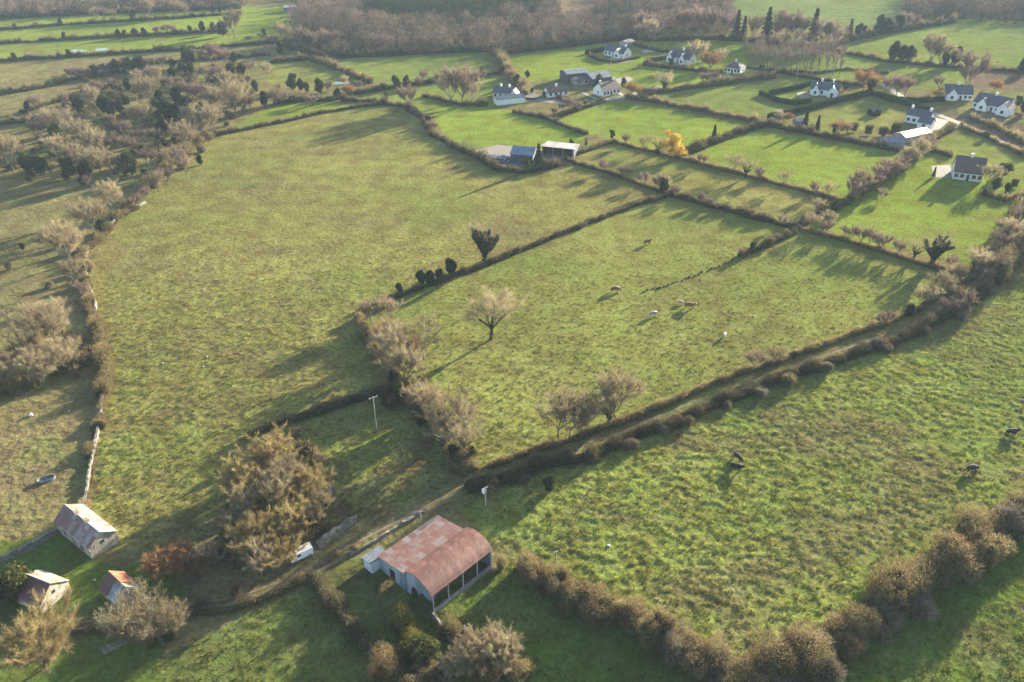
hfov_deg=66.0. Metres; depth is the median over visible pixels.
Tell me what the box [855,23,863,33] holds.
evergreen tree
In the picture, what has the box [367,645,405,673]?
russet bush
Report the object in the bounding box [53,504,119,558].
stone cottage
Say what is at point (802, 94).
yard
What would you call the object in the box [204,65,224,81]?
bare tree
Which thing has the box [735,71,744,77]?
russet bush
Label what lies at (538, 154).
conifer
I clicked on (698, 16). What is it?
bare tree
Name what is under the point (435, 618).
stone wall
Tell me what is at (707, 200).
bare tree
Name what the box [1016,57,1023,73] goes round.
evergreen tree
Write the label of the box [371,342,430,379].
bare tree
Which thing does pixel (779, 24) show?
bare tree
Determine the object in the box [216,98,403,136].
hedge
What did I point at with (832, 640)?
shrub
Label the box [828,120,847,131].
russet bush
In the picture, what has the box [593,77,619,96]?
farmhouse
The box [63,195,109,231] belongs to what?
bare tree
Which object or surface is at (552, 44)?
hedge
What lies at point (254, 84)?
evergreen tree
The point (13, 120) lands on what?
hedge
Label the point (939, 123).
yard
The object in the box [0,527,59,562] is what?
stone wall
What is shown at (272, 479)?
bare tree
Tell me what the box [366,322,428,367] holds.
bare tree
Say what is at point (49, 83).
hedge
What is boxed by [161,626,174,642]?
evergreen tree
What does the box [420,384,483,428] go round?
bare tree
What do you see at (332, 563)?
lane
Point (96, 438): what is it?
stone wall
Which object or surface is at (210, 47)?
bare tree
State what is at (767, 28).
conifer
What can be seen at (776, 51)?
sapling
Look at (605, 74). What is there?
cattle shed
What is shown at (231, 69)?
evergreen tree
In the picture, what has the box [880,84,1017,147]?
road
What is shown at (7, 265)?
shrub
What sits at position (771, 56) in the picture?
sapling
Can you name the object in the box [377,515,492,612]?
hay barn
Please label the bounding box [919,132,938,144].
bare tree
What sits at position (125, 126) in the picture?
bare tree
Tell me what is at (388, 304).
bare tree
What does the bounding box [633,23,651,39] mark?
bare tree
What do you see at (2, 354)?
bare tree
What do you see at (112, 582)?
collapsed shed
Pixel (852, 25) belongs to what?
conifer
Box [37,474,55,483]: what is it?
water trough
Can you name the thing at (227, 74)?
bare tree
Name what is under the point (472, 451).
evergreen tree
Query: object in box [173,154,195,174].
bare tree
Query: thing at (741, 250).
bare tree
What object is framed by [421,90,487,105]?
hedge
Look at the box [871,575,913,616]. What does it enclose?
shrub
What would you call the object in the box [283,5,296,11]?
shed
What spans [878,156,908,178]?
bare tree
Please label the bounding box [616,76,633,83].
yard
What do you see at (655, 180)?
bare tree
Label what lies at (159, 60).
bare tree
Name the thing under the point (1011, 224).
bare tree
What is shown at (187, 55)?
evergreen tree
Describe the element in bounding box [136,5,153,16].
bare tree
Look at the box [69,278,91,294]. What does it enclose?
bare tree
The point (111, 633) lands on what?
bare tree
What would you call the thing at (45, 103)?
hedge
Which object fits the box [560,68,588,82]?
cattle shed
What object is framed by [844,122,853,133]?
bare tree
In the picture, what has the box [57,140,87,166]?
bare tree
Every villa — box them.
[809,79,840,97]
[941,81,973,100]
[971,92,1015,116]
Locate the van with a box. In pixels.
[291,542,313,562]
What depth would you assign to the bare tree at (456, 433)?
148.68 m
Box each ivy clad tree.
[299,487,335,522]
[398,374,432,415]
[466,221,503,260]
[596,394,622,421]
[922,230,957,263]
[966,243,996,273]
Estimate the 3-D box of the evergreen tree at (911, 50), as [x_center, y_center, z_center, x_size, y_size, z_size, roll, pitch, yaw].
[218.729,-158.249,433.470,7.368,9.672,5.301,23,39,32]
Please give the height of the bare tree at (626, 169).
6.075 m
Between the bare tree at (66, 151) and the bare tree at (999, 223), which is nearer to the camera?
the bare tree at (999, 223)
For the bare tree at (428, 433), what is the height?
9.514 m
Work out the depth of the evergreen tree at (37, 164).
281.12 m
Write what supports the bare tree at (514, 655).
on the ground at (376, 182)
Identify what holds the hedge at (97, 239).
on the ground at (376, 182)
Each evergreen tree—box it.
[10,52,16,61]
[16,151,31,170]
[18,243,24,249]
[23,100,29,111]
[28,154,48,175]
[47,121,60,140]
[57,155,75,175]
[61,31,65,39]
[65,49,72,57]
[69,95,83,113]
[76,159,92,176]
[77,174,85,185]
[89,63,97,74]
[94,219,105,232]
[95,94,109,112]
[106,83,112,90]
[106,100,115,115]
[109,58,119,73]
[114,29,121,38]
[114,96,126,113]
[115,117,124,134]
[120,150,137,174]
[121,56,132,70]
[121,95,130,107]
[122,78,131,90]
[130,27,137,35]
[130,56,138,69]
[136,55,146,69]
[140,27,146,36]
[149,98,159,118]
[150,623,162,639]
[154,89,163,101]
[154,117,168,134]
[155,96,173,120]
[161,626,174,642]
[167,66,175,77]
[167,102,180,120]
[169,59,174,67]
[169,86,181,105]
[177,62,186,75]
[178,96,188,109]
[180,43,194,64]
[185,62,195,77]
[196,154,202,164]
[198,21,205,31]
[216,20,226,36]
[225,61,234,74]
[229,51,237,64]
[235,62,245,74]
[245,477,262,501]
[251,79,257,91]
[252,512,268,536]
[259,90,267,105]
[276,40,284,54]
[285,72,296,90]
[295,78,303,90]
[296,510,311,528]
[303,82,309,91]
[314,77,323,93]
[333,87,339,96]
[387,370,399,382]
[391,75,398,86]
[391,384,405,402]
[395,283,402,292]
[412,408,428,427]
[415,269,427,283]
[426,270,434,284]
[435,268,443,279]
[445,258,456,274]
[448,443,461,461]
[463,445,477,460]
[513,74,520,83]
[542,475,554,491]
[594,74,602,84]
[609,130,615,137]
[621,77,626,86]
[658,177,669,191]
[750,242,756,249]
[759,64,764,72]
[843,82,848,90]
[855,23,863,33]
[867,78,876,89]
[874,14,887,32]
[885,17,894,32]
[887,40,900,58]
[895,15,905,27]
[897,44,908,60]
[904,303,915,317]
[907,44,917,58]
[942,51,949,64]
[950,46,963,63]
[991,177,1001,189]
[1004,182,1012,192]
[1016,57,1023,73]
[1016,95,1023,105]
[1020,100,1023,112]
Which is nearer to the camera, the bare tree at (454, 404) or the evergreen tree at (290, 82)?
the bare tree at (454, 404)
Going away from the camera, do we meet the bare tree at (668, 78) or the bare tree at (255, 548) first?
the bare tree at (255, 548)
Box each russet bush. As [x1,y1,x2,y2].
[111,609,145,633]
[136,544,184,580]
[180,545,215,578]
[340,83,355,91]
[366,322,386,335]
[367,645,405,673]
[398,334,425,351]
[622,81,639,92]
[635,86,651,95]
[697,49,722,67]
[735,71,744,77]
[784,112,793,119]
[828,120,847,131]
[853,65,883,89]
[987,79,1006,90]
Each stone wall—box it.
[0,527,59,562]
[83,201,145,311]
[83,312,106,500]
[101,633,131,654]
[316,515,358,548]
[325,483,335,498]
[349,510,423,556]
[431,611,457,646]
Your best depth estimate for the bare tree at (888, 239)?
228.32 m
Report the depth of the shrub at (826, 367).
176.28 m
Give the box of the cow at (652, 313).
[649,311,658,316]
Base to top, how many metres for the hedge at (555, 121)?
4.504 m
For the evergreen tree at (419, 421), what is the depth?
158.43 m
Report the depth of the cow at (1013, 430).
157.60 m
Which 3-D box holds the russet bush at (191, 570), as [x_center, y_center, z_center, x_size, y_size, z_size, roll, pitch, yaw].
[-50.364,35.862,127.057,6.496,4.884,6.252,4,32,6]
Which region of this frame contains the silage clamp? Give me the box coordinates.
[490,155,510,164]
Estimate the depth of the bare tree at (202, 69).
396.09 m
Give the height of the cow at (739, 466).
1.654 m
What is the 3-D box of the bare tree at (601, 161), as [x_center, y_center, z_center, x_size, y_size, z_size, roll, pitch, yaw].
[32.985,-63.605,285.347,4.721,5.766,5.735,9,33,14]
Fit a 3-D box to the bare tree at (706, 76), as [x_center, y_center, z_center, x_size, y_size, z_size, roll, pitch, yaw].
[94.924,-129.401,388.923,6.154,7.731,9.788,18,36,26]
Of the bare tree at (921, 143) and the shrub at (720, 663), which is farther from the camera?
the bare tree at (921, 143)
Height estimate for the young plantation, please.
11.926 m
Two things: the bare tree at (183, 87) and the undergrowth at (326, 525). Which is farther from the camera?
the bare tree at (183, 87)
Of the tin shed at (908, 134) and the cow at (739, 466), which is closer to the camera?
the cow at (739, 466)
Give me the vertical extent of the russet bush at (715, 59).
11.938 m
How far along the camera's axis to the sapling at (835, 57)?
404.84 m
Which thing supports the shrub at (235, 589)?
on the ground at (376, 182)
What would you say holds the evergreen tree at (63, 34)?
on the ground at (376, 182)
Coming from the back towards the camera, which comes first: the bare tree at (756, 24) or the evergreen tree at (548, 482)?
the bare tree at (756, 24)
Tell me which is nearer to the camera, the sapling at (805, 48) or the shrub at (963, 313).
the shrub at (963, 313)
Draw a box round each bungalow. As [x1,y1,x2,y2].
[492,84,519,96]
[724,59,745,73]
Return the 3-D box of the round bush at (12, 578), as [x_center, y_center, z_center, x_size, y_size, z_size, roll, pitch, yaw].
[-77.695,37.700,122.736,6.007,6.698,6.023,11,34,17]
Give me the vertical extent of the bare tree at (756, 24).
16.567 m
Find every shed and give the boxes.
[14,569,70,612]
[98,571,141,610]
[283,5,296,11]
[510,145,536,163]
[541,140,579,157]
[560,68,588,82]
[570,76,588,85]
[582,70,612,85]
[619,38,634,45]
[792,118,803,125]
[867,108,881,115]
[880,136,906,148]
[892,127,931,142]
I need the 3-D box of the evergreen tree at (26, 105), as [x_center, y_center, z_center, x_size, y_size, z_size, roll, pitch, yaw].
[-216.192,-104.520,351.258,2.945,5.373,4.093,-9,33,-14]
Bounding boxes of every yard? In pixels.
[477,145,571,166]
[525,93,540,100]
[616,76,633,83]
[641,49,655,52]
[797,91,809,97]
[930,117,948,130]
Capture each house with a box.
[603,44,631,58]
[666,48,697,64]
[905,104,935,128]
[951,152,987,181]
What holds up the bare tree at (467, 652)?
on the ground at (376, 182)
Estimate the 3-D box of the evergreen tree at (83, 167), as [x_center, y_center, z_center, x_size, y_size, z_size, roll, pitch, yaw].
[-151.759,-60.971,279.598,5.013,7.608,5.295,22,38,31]
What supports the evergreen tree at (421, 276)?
on the ground at (376, 182)
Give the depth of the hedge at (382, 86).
387.33 m
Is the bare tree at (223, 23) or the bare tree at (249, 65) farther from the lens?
the bare tree at (223, 23)
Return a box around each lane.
[0,506,424,630]
[46,510,428,632]
[424,220,1023,506]
[428,249,1008,511]
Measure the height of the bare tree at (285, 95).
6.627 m
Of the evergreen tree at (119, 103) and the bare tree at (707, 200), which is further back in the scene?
the evergreen tree at (119, 103)
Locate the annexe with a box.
[361,545,384,573]
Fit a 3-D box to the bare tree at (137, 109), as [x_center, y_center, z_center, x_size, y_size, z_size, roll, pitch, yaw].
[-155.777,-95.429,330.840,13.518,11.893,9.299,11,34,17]
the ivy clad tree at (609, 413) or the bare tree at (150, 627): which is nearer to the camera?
the bare tree at (150, 627)
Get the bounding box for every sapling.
[742,35,749,56]
[755,38,764,63]
[758,32,769,56]
[765,48,776,67]
[768,51,774,67]
[770,35,780,55]
[772,48,780,66]
[776,52,785,67]
[779,39,787,64]
[782,47,790,69]
[787,38,799,64]
[787,50,797,70]
[800,30,810,54]
[803,46,813,68]
[805,50,815,71]
[808,41,817,63]
[809,48,819,72]
[817,38,825,63]
[817,51,823,73]
[818,43,829,69]
[824,37,831,55]
[824,51,832,74]
[832,37,841,62]
[832,51,844,75]
[839,47,848,66]
[843,29,850,41]
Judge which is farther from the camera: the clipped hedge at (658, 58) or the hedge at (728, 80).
the clipped hedge at (658, 58)
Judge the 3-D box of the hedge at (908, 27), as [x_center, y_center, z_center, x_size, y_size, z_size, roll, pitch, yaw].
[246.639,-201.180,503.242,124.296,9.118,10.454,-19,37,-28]
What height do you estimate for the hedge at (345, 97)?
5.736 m
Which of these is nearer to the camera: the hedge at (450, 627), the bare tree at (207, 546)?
the hedge at (450, 627)
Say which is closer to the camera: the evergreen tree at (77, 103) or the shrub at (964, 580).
the shrub at (964, 580)
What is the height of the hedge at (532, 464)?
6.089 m
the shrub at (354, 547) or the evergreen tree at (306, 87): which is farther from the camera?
the evergreen tree at (306, 87)
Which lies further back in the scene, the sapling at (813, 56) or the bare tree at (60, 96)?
the sapling at (813, 56)
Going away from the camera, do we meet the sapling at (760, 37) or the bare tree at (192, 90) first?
the bare tree at (192, 90)
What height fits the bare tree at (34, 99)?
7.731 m
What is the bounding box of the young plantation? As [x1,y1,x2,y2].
[356,0,546,20]
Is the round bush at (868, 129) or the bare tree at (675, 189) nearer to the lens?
the bare tree at (675, 189)
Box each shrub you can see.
[4,261,12,269]
[44,280,54,289]
[73,243,80,253]
[78,274,91,281]
[83,259,94,270]
[93,418,108,427]
[97,345,112,359]
[196,145,206,153]
[227,582,240,598]
[329,547,339,556]
[347,543,360,550]
[365,656,395,681]
[410,656,441,681]
[430,655,459,681]
[465,652,502,681]
[483,477,499,493]
[495,555,506,571]
[505,659,529,681]
[515,549,543,587]
[530,572,546,593]
[544,564,571,598]
[553,575,597,608]
[556,593,570,617]
[575,583,600,617]
[578,589,625,631]
[585,451,596,464]
[609,596,643,631]
[621,437,639,450]
[627,616,650,634]
[636,604,680,650]
[653,417,672,433]
[655,618,693,667]
[672,413,694,426]
[678,628,716,681]
[698,641,735,681]
[709,659,738,681]
[721,400,731,409]
[723,665,770,681]
[739,670,761,681]
[752,385,768,398]
[778,627,824,681]
[780,372,797,387]
[801,648,846,681]
[809,628,838,666]
[819,361,834,372]
[821,608,872,658]
[841,605,884,638]
[861,595,905,645]
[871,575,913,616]
[874,339,892,352]
[895,565,935,598]
[903,590,940,621]
[916,323,932,335]
[920,558,953,589]
[925,526,985,584]
[953,299,972,321]
[956,559,975,587]
[962,525,1010,568]
[987,515,1018,557]
[989,499,1023,539]
[1015,495,1023,518]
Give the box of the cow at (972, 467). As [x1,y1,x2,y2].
[966,464,979,471]
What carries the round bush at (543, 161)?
on the ground at (376, 182)
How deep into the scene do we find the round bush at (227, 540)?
131.25 m
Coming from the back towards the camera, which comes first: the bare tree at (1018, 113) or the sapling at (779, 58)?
the sapling at (779, 58)
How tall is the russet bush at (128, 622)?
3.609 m
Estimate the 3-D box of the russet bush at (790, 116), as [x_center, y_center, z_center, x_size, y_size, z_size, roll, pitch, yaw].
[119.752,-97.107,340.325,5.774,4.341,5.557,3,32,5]
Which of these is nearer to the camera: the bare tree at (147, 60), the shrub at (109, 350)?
the shrub at (109, 350)
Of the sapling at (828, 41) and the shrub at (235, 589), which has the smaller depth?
the shrub at (235, 589)
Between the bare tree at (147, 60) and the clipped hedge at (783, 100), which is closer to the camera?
the clipped hedge at (783, 100)
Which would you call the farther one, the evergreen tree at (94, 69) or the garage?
the evergreen tree at (94, 69)
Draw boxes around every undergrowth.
[0,328,93,397]
[1,62,255,182]
[209,423,339,568]
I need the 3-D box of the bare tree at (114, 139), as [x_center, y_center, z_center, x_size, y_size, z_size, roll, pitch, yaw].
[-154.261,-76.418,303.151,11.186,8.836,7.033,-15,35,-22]
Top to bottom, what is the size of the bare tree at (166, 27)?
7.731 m
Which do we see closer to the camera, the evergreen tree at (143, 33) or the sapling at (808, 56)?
the sapling at (808, 56)
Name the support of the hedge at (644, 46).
on the ground at (376, 182)
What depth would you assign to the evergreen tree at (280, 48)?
446.64 m
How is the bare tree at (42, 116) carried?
on the ground at (376, 182)
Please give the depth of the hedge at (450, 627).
116.65 m
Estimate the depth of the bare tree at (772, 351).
178.37 m
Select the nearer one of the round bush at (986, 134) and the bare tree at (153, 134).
the bare tree at (153, 134)
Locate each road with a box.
[526,86,661,104]
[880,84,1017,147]
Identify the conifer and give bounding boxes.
[534,143,541,165]
[711,124,716,137]
[731,9,741,37]
[740,15,747,36]
[760,7,773,39]
[802,110,808,127]
[804,8,819,41]
[814,115,820,130]
[847,18,853,35]
[931,167,936,176]
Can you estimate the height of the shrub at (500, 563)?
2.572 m
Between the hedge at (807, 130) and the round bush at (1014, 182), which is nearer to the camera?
the round bush at (1014, 182)
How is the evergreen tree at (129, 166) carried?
on the ground at (376, 182)
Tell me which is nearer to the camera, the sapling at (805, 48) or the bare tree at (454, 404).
the bare tree at (454, 404)
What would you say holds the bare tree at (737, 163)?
on the ground at (376, 182)
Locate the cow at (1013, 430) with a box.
[1005,428,1020,434]
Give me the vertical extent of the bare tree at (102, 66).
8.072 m
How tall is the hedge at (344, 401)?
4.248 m
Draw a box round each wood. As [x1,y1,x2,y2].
[0,0,247,16]
[282,0,737,53]
[900,0,1023,22]
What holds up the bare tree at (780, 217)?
on the ground at (376, 182)
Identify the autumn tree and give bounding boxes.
[648,129,687,157]
[929,86,946,96]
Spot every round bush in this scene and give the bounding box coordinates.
[0,560,34,605]
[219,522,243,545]
[379,393,396,409]
[387,599,423,643]
[397,633,419,663]
[411,633,440,666]
[521,158,529,164]
[538,157,547,168]
[850,122,858,131]
[864,125,874,134]
[878,126,889,135]
[890,122,903,133]
[982,131,990,138]
[999,162,1014,175]
[1011,179,1019,187]
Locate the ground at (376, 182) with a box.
[0,0,1023,681]
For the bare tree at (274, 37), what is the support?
on the ground at (376, 182)
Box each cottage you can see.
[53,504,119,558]
[544,84,568,97]
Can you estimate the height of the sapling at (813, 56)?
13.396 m
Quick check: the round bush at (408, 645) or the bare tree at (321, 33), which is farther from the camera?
the bare tree at (321, 33)
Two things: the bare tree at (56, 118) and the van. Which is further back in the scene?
the bare tree at (56, 118)
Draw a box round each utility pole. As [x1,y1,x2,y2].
[369,395,376,430]
[482,487,487,505]
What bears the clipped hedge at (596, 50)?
on the ground at (376, 182)
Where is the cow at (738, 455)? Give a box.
[734,452,742,461]
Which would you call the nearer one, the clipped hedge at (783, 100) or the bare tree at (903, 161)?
the bare tree at (903, 161)
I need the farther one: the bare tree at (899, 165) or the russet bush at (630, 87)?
the russet bush at (630, 87)
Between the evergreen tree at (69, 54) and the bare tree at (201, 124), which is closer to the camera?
the bare tree at (201, 124)
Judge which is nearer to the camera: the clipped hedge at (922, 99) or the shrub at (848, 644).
the shrub at (848, 644)
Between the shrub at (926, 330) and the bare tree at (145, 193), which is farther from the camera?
the bare tree at (145, 193)
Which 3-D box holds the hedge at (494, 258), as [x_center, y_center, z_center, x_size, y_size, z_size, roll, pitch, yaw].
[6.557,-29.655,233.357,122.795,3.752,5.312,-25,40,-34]
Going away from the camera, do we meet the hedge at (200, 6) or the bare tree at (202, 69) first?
the bare tree at (202, 69)
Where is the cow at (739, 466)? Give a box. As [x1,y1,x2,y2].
[730,462,745,470]
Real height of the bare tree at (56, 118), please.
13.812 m
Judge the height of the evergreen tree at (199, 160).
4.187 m
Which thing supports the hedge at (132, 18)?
on the ground at (376, 182)
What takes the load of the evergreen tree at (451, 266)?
on the ground at (376, 182)
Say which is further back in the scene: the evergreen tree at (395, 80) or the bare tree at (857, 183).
the evergreen tree at (395, 80)
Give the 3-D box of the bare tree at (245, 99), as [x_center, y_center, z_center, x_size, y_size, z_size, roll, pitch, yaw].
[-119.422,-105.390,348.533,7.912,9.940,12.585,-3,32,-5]
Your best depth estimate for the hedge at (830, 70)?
414.90 m
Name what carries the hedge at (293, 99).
on the ground at (376, 182)
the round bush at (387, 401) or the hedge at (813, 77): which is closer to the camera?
the round bush at (387, 401)
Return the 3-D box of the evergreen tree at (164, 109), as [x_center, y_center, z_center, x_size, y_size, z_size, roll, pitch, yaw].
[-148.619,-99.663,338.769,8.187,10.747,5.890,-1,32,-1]
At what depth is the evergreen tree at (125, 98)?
346.80 m
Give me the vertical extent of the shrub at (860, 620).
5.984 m
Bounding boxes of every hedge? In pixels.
[0,0,241,18]
[0,9,228,29]
[0,26,227,43]
[0,34,298,61]
[0,67,140,94]
[0,109,60,124]
[0,570,309,646]
[18,82,104,112]
[74,202,141,287]
[76,48,270,72]
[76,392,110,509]
[78,277,116,397]
[80,410,106,458]
[108,129,216,220]
[177,127,215,141]
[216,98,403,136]
[247,378,397,438]
[269,51,312,63]
[272,91,348,104]
[280,38,495,58]
[306,567,380,657]
[309,54,373,83]
[340,92,388,105]
[347,69,501,96]
[353,310,402,383]
[354,192,670,311]
[365,639,420,681]
[392,372,481,475]
[401,100,563,173]
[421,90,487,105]
[437,610,535,681]
[462,269,982,476]
[462,276,994,494]
[488,46,529,94]
[507,27,832,53]
[512,108,588,134]
[515,549,757,681]
[545,95,606,119]
[556,91,587,103]
[565,155,669,193]
[566,138,611,156]
[585,46,604,54]
[588,52,640,61]
[612,137,847,199]
[624,91,766,123]
[625,38,711,51]
[643,55,721,73]
[646,68,777,94]
[647,55,666,61]
[669,186,796,228]
[683,117,766,155]
[737,226,798,257]
[739,484,1023,681]
[747,64,889,73]
[758,90,811,104]
[765,116,899,151]
[767,64,864,86]
[767,89,933,118]
[769,81,811,94]
[795,197,851,227]
[796,221,976,280]
[825,47,1020,71]
[839,11,957,43]
[845,142,922,201]
[886,96,945,102]
[923,145,953,157]
[927,122,955,141]
[959,119,1023,156]
[966,112,1023,144]
[979,189,1022,201]
[980,186,1023,267]
[986,226,1023,285]
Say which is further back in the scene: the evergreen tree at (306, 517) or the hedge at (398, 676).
the evergreen tree at (306, 517)
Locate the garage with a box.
[493,93,525,105]
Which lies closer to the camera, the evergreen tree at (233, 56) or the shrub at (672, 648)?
the shrub at (672, 648)
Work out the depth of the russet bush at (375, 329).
187.11 m
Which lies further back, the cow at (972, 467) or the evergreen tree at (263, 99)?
the evergreen tree at (263, 99)
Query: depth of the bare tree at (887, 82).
374.40 m
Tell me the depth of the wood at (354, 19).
496.13 m
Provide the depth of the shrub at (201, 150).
304.57 m
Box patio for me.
[932,165,951,176]
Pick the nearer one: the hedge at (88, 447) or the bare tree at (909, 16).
the hedge at (88, 447)
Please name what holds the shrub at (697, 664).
on the ground at (376, 182)
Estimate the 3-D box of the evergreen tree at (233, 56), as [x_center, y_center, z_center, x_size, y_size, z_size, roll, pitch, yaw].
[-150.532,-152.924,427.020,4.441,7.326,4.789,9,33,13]
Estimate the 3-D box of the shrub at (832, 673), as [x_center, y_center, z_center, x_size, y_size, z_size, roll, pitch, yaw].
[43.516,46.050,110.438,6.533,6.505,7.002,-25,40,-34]
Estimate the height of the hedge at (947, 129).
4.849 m
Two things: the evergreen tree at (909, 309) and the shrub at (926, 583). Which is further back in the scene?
the evergreen tree at (909, 309)
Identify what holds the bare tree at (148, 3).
on the ground at (376, 182)
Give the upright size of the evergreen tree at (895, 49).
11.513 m
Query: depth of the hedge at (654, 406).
170.30 m
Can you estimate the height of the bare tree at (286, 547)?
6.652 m
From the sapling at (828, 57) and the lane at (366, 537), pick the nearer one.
the lane at (366, 537)
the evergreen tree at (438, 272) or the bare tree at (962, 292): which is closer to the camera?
the bare tree at (962, 292)
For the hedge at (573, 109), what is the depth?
351.86 m
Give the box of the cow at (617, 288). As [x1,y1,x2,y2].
[610,286,621,291]
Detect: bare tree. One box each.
[0,133,26,170]
[0,296,65,347]
[0,323,53,358]
[0,350,16,388]
[0,350,29,383]
[0,586,83,675]
[13,345,66,387]
[25,95,41,110]
[25,118,47,138]
[27,296,71,340]
[28,106,56,126]
[29,223,70,255]
[30,218,88,262]
[34,333,81,371]
[37,131,70,156]
[40,106,72,135]
[55,254,90,285]
[56,92,68,102]
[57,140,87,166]
[58,116,91,140]
[62,65,77,81]
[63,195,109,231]
[68,125,105,148]
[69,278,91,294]
[70,65,83,79]
[72,85,102,108]
[78,66,91,75]
[78,144,109,172]
[81,171,94,187]
[86,7,99,19]
[90,178,124,210]
[91,588,149,637]
[93,6,108,18]
[93,80,104,90]
[96,60,110,72]
[96,131,119,150]
[97,152,127,177]
[99,88,120,101]
[105,9,116,17]
[106,575,170,636]
[107,77,116,90]
[110,56,130,70]
[112,119,131,134]
[117,136,136,154]
[118,619,154,649]
[123,102,143,124]
[123,193,140,206]
[124,127,144,142]
[126,68,144,82]
[126,595,176,645]
[127,73,159,100]
[128,99,156,125]
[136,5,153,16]
[136,147,155,167]
[137,70,152,79]
[139,0,154,17]
[139,186,150,201]
[140,55,153,66]
[142,63,161,86]
[144,127,162,145]
[146,169,164,191]
[147,596,192,638]
[152,26,159,34]
[152,146,170,162]
[152,166,175,185]
[155,56,165,68]
[158,23,170,34]
[159,76,175,87]
[160,536,205,574]
[161,3,176,16]
[163,0,183,15]
[164,117,198,145]
[167,144,187,170]
[173,78,199,104]
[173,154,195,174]
[176,106,192,120]
[178,71,191,83]
[180,2,190,12]
[186,82,211,105]
[186,110,208,134]
[188,99,223,130]
[189,48,204,63]
[189,538,225,568]
[197,63,210,77]
[197,83,221,105]
[201,49,214,64]
[203,42,218,61]
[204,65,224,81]
[205,87,228,108]
[212,47,231,64]
[213,71,234,84]
[213,77,249,112]
[215,452,269,494]
[217,17,231,36]
[218,482,256,523]
[218,506,294,553]
[222,7,241,37]
[230,421,304,469]
[230,532,277,575]
[231,94,249,113]
[238,463,295,511]
[242,94,253,110]
[245,60,255,74]
[254,488,322,538]
[257,61,272,76]
[259,530,310,570]
[264,83,285,103]
[264,451,308,484]
[265,33,280,47]
[270,21,285,35]
[277,25,293,40]
[280,89,288,98]
[280,453,335,499]
[292,25,310,42]
[303,93,310,102]
[304,31,318,48]
[304,94,317,103]
[316,27,328,45]
[318,29,342,41]
[323,80,333,93]
[339,74,348,83]
[352,297,386,323]
[353,79,362,87]
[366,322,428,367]
[367,314,401,354]
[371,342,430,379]
[374,291,406,317]
[394,84,418,104]
[395,308,446,359]
[405,379,445,419]
[413,77,423,87]
[419,68,428,79]
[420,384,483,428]
[420,403,458,446]
[429,121,438,128]
[431,396,481,447]
[433,73,465,103]
[436,61,486,99]
[438,641,476,677]
[439,412,485,450]
[449,624,494,677]
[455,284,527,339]
[458,77,483,102]
[462,620,522,666]
[480,615,523,651]
[488,626,525,674]
[505,68,514,78]
[531,383,583,439]
[543,384,600,437]
[557,102,565,109]
[561,96,578,107]
[563,388,606,429]
[572,101,582,111]
[588,364,649,418]
[597,158,607,172]
[615,164,635,179]
[621,134,630,142]
[633,10,657,24]
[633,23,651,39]
[636,134,652,150]
[636,172,651,182]
[639,17,663,41]
[642,87,656,97]
[648,133,665,154]
[652,172,666,187]
[653,69,673,92]
[670,183,681,198]
[672,6,695,33]
[687,40,710,64]
[689,4,709,33]
[696,153,709,163]
[696,191,705,201]
[698,71,710,83]
[701,6,723,32]
[704,197,712,207]
[706,70,720,80]
[713,201,720,208]
[714,47,728,63]
[719,11,736,33]
[725,152,742,174]
[738,246,745,253]
[739,154,757,177]
[741,349,770,365]
[747,14,766,34]
[754,165,765,180]
[757,212,767,218]
[768,345,789,361]
[771,18,787,36]
[773,7,811,34]
[774,110,787,121]
[776,213,789,223]
[777,167,793,187]
[785,15,814,38]
[803,211,824,224]
[809,180,819,194]
[812,197,826,208]
[813,14,840,41]
[819,219,836,231]
[821,24,848,45]
[821,209,838,222]
[822,180,842,199]
[840,223,855,237]
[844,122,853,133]
[844,167,878,187]
[846,175,867,201]
[852,224,871,241]
[864,227,881,243]
[865,172,885,185]
[871,161,893,181]
[873,308,898,327]
[875,233,894,246]
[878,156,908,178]
[878,187,889,196]
[882,75,897,91]
[891,73,911,95]
[891,238,908,251]
[895,154,912,167]
[897,11,915,24]
[899,76,916,95]
[900,145,922,161]
[907,237,930,257]
[909,135,931,161]
[912,13,921,23]
[917,282,946,301]
[919,31,951,61]
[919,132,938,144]
[926,268,958,292]
[931,40,958,61]
[933,75,945,87]
[937,296,963,311]
[946,253,960,265]
[947,260,968,277]
[953,285,981,303]
[955,48,1000,84]
[957,62,979,84]
[973,263,996,283]
[976,161,1008,185]
[987,251,1005,269]
[991,231,1023,255]
[994,216,1007,227]
[1001,217,1023,234]
[1010,231,1023,241]
[1014,111,1023,118]
[1015,204,1023,224]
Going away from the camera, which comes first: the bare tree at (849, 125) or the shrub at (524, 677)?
the shrub at (524, 677)
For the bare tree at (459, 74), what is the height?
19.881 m
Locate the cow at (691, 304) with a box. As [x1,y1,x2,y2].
[684,302,696,307]
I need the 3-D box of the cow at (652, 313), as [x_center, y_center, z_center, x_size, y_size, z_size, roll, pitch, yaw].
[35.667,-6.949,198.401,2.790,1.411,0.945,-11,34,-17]
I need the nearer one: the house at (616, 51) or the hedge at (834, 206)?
the hedge at (834, 206)
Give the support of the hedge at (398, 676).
on the ground at (376, 182)
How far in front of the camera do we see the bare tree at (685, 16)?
485.17 m
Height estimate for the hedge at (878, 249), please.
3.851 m
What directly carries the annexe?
on the ground at (376, 182)
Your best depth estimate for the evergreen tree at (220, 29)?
489.83 m
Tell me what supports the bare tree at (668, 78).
on the ground at (376, 182)
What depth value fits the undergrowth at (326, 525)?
139.75 m
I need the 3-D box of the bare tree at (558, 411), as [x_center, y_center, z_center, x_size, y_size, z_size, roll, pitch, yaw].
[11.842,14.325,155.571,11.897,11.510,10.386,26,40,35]

